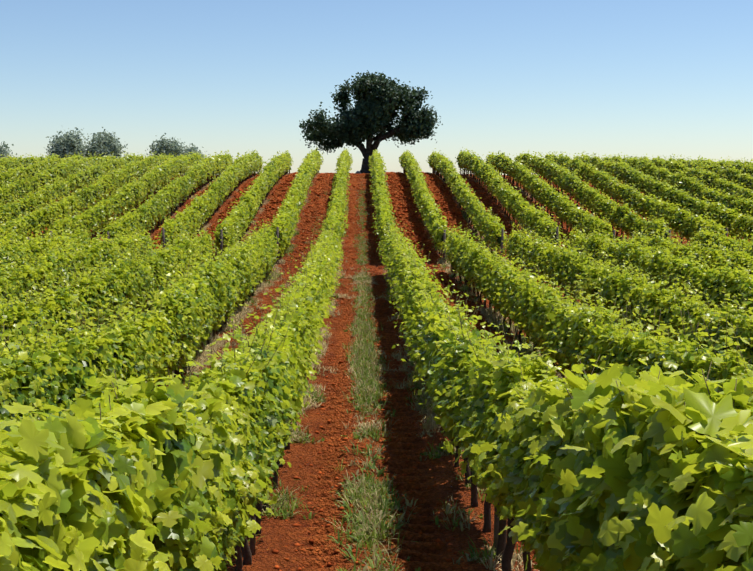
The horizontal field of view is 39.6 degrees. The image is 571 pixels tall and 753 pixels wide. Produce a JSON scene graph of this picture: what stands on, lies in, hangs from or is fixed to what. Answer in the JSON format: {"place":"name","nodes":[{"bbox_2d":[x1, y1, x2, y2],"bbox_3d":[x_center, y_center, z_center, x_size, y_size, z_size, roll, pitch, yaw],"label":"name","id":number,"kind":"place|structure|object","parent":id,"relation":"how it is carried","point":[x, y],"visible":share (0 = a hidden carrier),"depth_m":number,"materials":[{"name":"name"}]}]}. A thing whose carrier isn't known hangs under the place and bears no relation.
{"place":"outdoors","nodes":[
{"label":"outdoors","id":0,"kind":"place"},
{"bbox_2d":[0,0,752,174],"label":"sky","id":1,"kind":"structure","parent":0,"point":[655,78],"materials":[{"name":"blue"}]},
{"bbox_2d":[15,172,749,570],"bbox_3d":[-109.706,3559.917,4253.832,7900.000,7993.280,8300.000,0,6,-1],"label":"ground","id":2,"kind":"structure","parent":0,"point":[279,532],"depth_m":15.70,"materials":[{"name":"soil"}]},
{"bbox_2d":[0,141,16,157],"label":"olive leaves","id":3,"kind":"object","parent":2,"relation":"on","point":[4,152],"depth_m":152.96,"materials":[{"name":"green plant"}]},
{"bbox_2d":[46,127,89,157],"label":"olive leaves","id":4,"kind":"object","parent":2,"relation":"on","point":[63,144],"depth_m":146.73,"materials":[{"name":"green plant"}]},
{"bbox_2d":[80,127,128,157],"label":"olive leaves","id":5,"kind":"object","parent":2,"relation":"on","point":[105,145],"depth_m":148.89,"materials":[{"name":"green plant"}]},
{"bbox_2d":[144,133,191,156],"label":"olive leaves","id":6,"kind":"object","parent":2,"relation":"on","point":[165,147],"depth_m":147.24,"materials":[{"name":"green plant"}]},
{"bbox_2d":[182,143,208,175],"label":"olive leaves","id":7,"kind":"object","parent":2,"relation":"on","point":[193,149],"visible":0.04,"depth_m":150.66,"materials":[{"name":"green plant"}]},
{"bbox_2d":[144,257,566,570],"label":"dry grass tufts","id":8,"kind":"object","parent":2,"relation":"on","point":[202,356],"visible":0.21,"depth_m":22.94,"materials":[{"name":"plant"}]},
{"bbox_2d":[299,70,442,172],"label":"lone tree","id":9,"kind":"object","parent":2,"relation":"on","point":[370,108],"depth_m":90.71,"materials":[{"name":"green plant"}]},
{"bbox_2d":[0,321,752,570],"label":"vine leaves","id":10,"kind":"object","parent":2,"relation":"on","point":[682,493],"visible":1,"depth_m":4.41,"materials":[{"name":"green plant"}]},
{"bbox_2d":[0,156,752,556],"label":"vine canopy","id":11,"kind":"object","parent":2,"relation":"on","point":[96,360],"visible":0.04,"depth_m":45.31,"materials":[{"name":"green plant"}]},
{"bbox_2d":[0,215,752,561],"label":"vine leaves","id":12,"kind":"object","parent":11,"relation":"attached to","point":[150,345],"visible":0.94,"depth_m":20.44,"materials":[{"name":"green plant"}]},
{"bbox_2d":[0,147,752,256],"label":"vine leaves","id":13,"kind":"object","parent":11,"relation":"attached to","point":[551,169],"visible":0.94,"depth_m":60.22,"materials":[{"name":"green plant"}]},
{"bbox_2d":[27,156,727,554],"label":"wooden posts","id":14,"kind":"object","parent":2,"relation":"on","point":[451,270],"visible":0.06,"depth_m":44.54,"materials":[{"name":"brown wood"}]},
{"bbox_2d":[24,168,731,570],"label":"vine trunks","id":15,"kind":"object","parent":2,"relation":"on","point":[504,550],"visible":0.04,"depth_m":14.02,"materials":[{"name":"brown wood"}]},
{"bbox_2d":[134,188,662,570],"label":"lane weeds","id":16,"kind":"object","parent":2,"relation":"on","point":[365,377],"visible":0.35,"depth_m":15.00,"materials":[{"name":"green plant"}]}
]}

